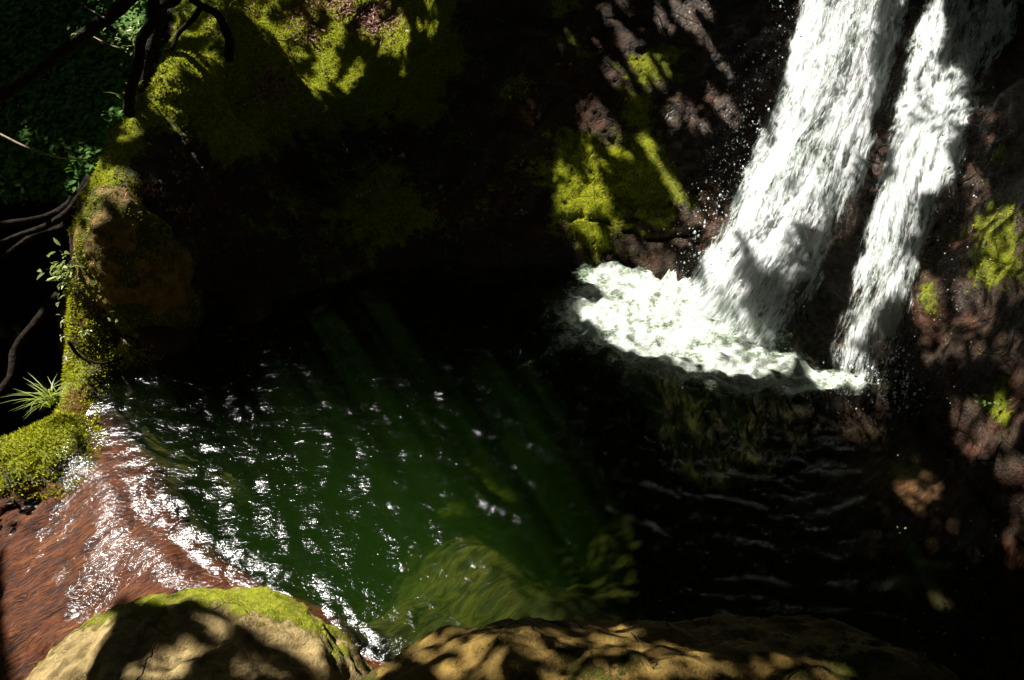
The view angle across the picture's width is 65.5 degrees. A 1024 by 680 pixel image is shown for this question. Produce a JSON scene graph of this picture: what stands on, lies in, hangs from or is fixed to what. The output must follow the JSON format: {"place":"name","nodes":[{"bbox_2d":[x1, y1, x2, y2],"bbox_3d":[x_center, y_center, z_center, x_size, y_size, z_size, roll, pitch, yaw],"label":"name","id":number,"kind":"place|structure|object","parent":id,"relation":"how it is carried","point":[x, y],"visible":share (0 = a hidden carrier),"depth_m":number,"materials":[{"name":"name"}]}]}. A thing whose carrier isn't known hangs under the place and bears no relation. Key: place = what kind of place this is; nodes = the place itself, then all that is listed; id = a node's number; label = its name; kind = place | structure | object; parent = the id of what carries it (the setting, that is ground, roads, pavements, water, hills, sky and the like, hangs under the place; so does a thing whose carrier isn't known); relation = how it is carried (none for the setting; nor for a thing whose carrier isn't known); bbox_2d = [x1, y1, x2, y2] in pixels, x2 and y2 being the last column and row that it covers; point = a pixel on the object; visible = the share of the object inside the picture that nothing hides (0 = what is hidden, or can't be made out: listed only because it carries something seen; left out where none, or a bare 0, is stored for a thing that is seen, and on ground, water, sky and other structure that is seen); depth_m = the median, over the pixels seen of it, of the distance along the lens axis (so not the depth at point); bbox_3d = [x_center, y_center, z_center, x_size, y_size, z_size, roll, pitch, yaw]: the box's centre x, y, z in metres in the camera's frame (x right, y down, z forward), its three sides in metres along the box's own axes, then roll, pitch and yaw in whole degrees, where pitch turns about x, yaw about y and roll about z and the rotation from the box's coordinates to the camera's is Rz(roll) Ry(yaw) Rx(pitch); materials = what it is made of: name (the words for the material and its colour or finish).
{"place":"outdoors","nodes":[
{"label":"outdoors","id":0,"kind":"place"},
{"bbox_2d":[0,266,1023,679],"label":"stream bed","id":1,"kind":"object","parent":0,"point":[382,470],"visible":0.91,"depth_m":4.45,"materials":[{"name":"green liquid"}]},
{"bbox_2d":[118,337,135,356],"bbox_3d":[-2.092,0.048,4.357,0.104,0.142,0.103,0,35,0],"label":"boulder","id":2,"kind":"object","parent":1,"relation":"on","point":[125,341],"visible":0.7,"depth_m":4.31,"materials":[{"name":"brown stone"}]},
{"bbox_2d":[24,586,373,679],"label":"boulder","id":3,"kind":"object","parent":1,"relation":"on","point":[201,633],"visible":0.97,"depth_m":2.45,"materials":[{"name":"brown stone"}]},
{"bbox_2d":[99,585,351,653],"bbox_3d":[-1.029,1.248,2.974,1.260,1.207,0.428,0,35,0],"label":"moss","id":4,"kind":"object","parent":3,"relation":"on","point":[251,609],"visible":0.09,"depth_m":2.67,"materials":[{"name":"green plant"}]},
{"bbox_2d":[361,614,959,679],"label":"boulder","id":5,"kind":"object","parent":1,"relation":"on","point":[728,647],"visible":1,"depth_m":2.12,"materials":[{"name":"brown stone"}]},
{"bbox_2d":[0,0,1023,550],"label":"rock cliff","id":6,"kind":"structure","parent":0,"point":[600,46],"depth_m":5.11,"materials":[{"name":"stone"}]},
{"bbox_2d":[0,292,61,399],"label":"fallen branch","id":7,"kind":"object","parent":6,"relation":"on","point":[22,338],"visible":0.98,"depth_m":4.80,"materials":[{"name":"brown wood"}]},
{"bbox_2d":[3,375,71,410],"bbox_3d":[-2.316,0.275,3.891,0.346,0.109,0.311,18,39,24],"label":"grass tuft","id":8,"kind":"object","parent":6,"relation":"on","point":[50,394],"visible":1,"depth_m":3.90,"materials":[{"name":"green plant"}]},
{"bbox_2d":[0,133,98,159],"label":"hanging twig","id":9,"kind":"object","parent":6,"relation":"hanging from","point":[14,141],"visible":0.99,"depth_m":4.51,"materials":[{"name":"brown wood"}]},
{"bbox_2d":[0,262,114,503],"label":"moss","id":10,"kind":"object","parent":6,"relation":"on","point":[67,328],"visible":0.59,"depth_m":3.97,"materials":[{"name":"green plant"}]},
{"bbox_2d":[78,287,106,325],"bbox_3d":[-2.132,-0.167,4.048,0.169,0.178,0.013,23,41,29],"label":"fallen stick","id":11,"kind":"object","parent":10,"relation":"on","point":[91,306],"visible":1,"depth_m":4.04,"materials":[{"name":"brown wood"}]},
{"bbox_2d":[37,238,84,306],"bbox_3d":[-2.364,-0.364,4.187,0.263,0.347,0.212,19,39,25],"label":"leafy shrub","id":12,"kind":"object","parent":6,"relation":"on","point":[68,268],"visible":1,"depth_m":4.17,"materials":[{"name":"green plant"}]},
{"bbox_2d":[56,314,74,326],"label":"leafy sprig","id":13,"kind":"object","parent":6,"relation":"on","point":[63,320],"visible":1,"depth_m":4.29,"materials":[{"name":"green plant"}]},
{"bbox_2d":[62,352,71,363],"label":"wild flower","id":14,"kind":"object","parent":6,"relation":"on","point":[65,358],"visible":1,"depth_m":4.19,"materials":[{"name":"plant"}]},
{"bbox_2d":[0,0,159,262],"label":"leaning tree","id":15,"kind":"object","parent":6,"relation":"on","point":[61,214],"visible":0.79,"depth_m":4.81,"materials":[{"name":"brown plant"}]},
{"bbox_2d":[0,0,163,204],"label":"ground cover","id":16,"kind":"object","parent":6,"relation":"on","point":[22,18],"visible":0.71,"depth_m":6.16,"materials":[{"name":"green plant"}]},
{"bbox_2d":[79,329,92,336],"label":"rock plant","id":17,"kind":"object","parent":6,"relation":"attached to","point":[87,332],"visible":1,"depth_m":4.21,"materials":[{"name":"green plant"}]},
{"bbox_2d":[0,0,181,105],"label":"mossy tree","id":18,"kind":"object","parent":6,"relation":"on","point":[115,11],"depth_m":4.39,"materials":[{"name":"brown wood"}]},
{"bbox_2d":[67,25,85,36],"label":"leafy sprig","id":19,"kind":"object","parent":18,"relation":"attached to","point":[76,31],"visible":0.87,"depth_m":4.34,"materials":[{"name":"green plant"}]},
{"bbox_2d":[85,6,104,18],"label":"bare twig","id":20,"kind":"object","parent":18,"relation":"attached to","point":[95,12],"visible":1,"depth_m":4.18,"materials":[{"name":"wood"}]},
{"bbox_2d":[94,37,133,52],"bbox_3d":[-2.251,-1.661,4.461,0.022,0.047,0.658,-28,44,-34],"label":"bare twig","id":21,"kind":"object","parent":18,"relation":"attached to","point":[115,46],"visible":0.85,"depth_m":4.38,"materials":[{"name":"wood"}]},
{"bbox_2d":[99,12,147,65],"bbox_3d":[-2.166,-1.681,4.458,0.256,0.272,0.397,-10,36,-15],"label":"leafy sprig","id":22,"kind":"object","parent":18,"relation":"attached to","point":[125,32],"visible":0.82,"depth_m":4.44,"materials":[{"name":"green plant"}]},
{"bbox_2d":[111,331,130,348],"bbox_3d":[-2.079,0.010,4.265,0.066,0.046,0.119,19,39,25],"label":"rock plant","id":23,"kind":"object","parent":6,"relation":"on","point":[121,339],"visible":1,"depth_m":4.26,"materials":[{"name":"green plant"}]},
{"bbox_2d":[91,341,166,371],"bbox_3d":[-2.093,0.083,4.339,0.411,0.183,0.107,-5,35,-7],"label":"moss","id":24,"kind":"object","parent":6,"relation":"on","point":[118,353],"visible":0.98,"depth_m":4.33,"materials":[{"name":"green plant"}]},
{"bbox_2d":[67,340,123,364],"bbox_3d":[-2.214,0.064,4.229,0.246,0.155,0.053,-7,36,-10],"label":"fallen stick","id":25,"kind":"object","parent":24,"relation":"on","point":[74,350],"visible":1,"depth_m":4.24,"materials":[{"name":"wood"}]},
{"bbox_2d":[73,185,205,338],"bbox_3d":[-2.075,-0.310,4.486,0.646,1.262,0.676,0,35,0],"label":"boulder","id":26,"kind":"object","parent":6,"relation":"on","point":[110,230],"visible":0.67,"depth_m":4.15,"materials":[{"name":"brown stone"}]},
{"bbox_2d":[73,183,205,336],"bbox_3d":[-2.084,-0.315,4.485,0.658,1.286,0.687,0,35,0],"label":"moss","id":27,"kind":"object","parent":26,"relation":"on","point":[88,227],"visible":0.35,"depth_m":4.18,"materials":[{"name":"green plant"}]},
{"bbox_2d":[144,0,218,18],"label":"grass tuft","id":28,"kind":"object","parent":6,"relation":"on","point":[187,9],"visible":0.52,"depth_m":5.96,"materials":[{"name":"green plant"}]},
{"bbox_2d":[112,0,283,221],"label":"leaf litter","id":29,"kind":"object","parent":6,"relation":"on","point":[148,188],"visible":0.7,"depth_m":4.43,"materials":[{"name":"plant"}]},
{"bbox_2d":[187,0,234,62],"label":"arched root","id":30,"kind":"object","parent":6,"relation":"attached to","point":[229,48],"visible":0.98,"depth_m":4.92,"materials":[{"name":"brown plant"}]},
{"bbox_2d":[168,3,204,52],"bbox_3d":[-2.015,-1.933,4.906,0.269,0.277,0.153,-15,38,-20],"label":"arched root","id":31,"kind":"object","parent":30,"relation":"attached to","point":[191,20],"visible":0.98,"depth_m":4.90,"materials":[{"name":"brown plant"}]},
{"bbox_2d":[238,0,333,112],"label":"leaf litter","id":32,"kind":"object","parent":6,"relation":"on","point":[269,88],"visible":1,"depth_m":5.34,"materials":[{"name":"plant"}]},
{"bbox_2d":[271,0,422,52],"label":"leaf litter","id":33,"kind":"object","parent":6,"relation":"on","point":[351,2],"visible":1,"depth_m":6.13,"materials":[{"name":"plant"}]},
{"bbox_2d":[159,94,537,236],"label":"leaf litter","id":34,"kind":"object","parent":6,"relation":"on","point":[178,182],"visible":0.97,"depth_m":5.19,"materials":[{"name":"brown plant"}]},
{"bbox_2d":[1,0,1023,490],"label":"moss","id":35,"kind":"object","parent":6,"relation":"on","point":[285,54],"visible":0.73,"depth_m":5.27,"materials":[{"name":"green plant"}]},
{"bbox_2d":[674,0,1018,395],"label":"waterfall","id":36,"kind":"structure","parent":6,"relation":"on","point":[922,154],"depth_m":4.61,"materials":[{"name":"white liquid"}]},
{"bbox_2d":[974,394,991,406],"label":"cliff plant","id":37,"kind":"object","parent":6,"relation":"on","point":[983,401],"visible":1,"depth_m":3.62,"materials":[{"name":"green plant"}]},
{"bbox_2d":[646,0,993,431],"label":"spray","id":38,"kind":"object","parent":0,"point":[851,366],"visible":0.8,"depth_m":4.63,"materials":[{"name":"white liquid"}]},
{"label":"pool water","id":39,"kind":"structure","parent":0,"visible":0},
{"bbox_2d":[541,260,886,403],"bbox_3d":[1.088,-0.063,4.479,2.376,0.179,1.969,0,35,0],"label":"foam","id":40,"kind":"object","parent":39,"relation":"on","point":[593,313],"visible":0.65,"depth_m":4.37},
{"bbox_2d":[821,433,1005,656],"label":"floating leaves","id":41,"kind":"object","parent":39,"relation":"on","point":[926,560],"visible":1,"depth_m":3.26,"materials":[{"name":"brown plant"}]}
]}

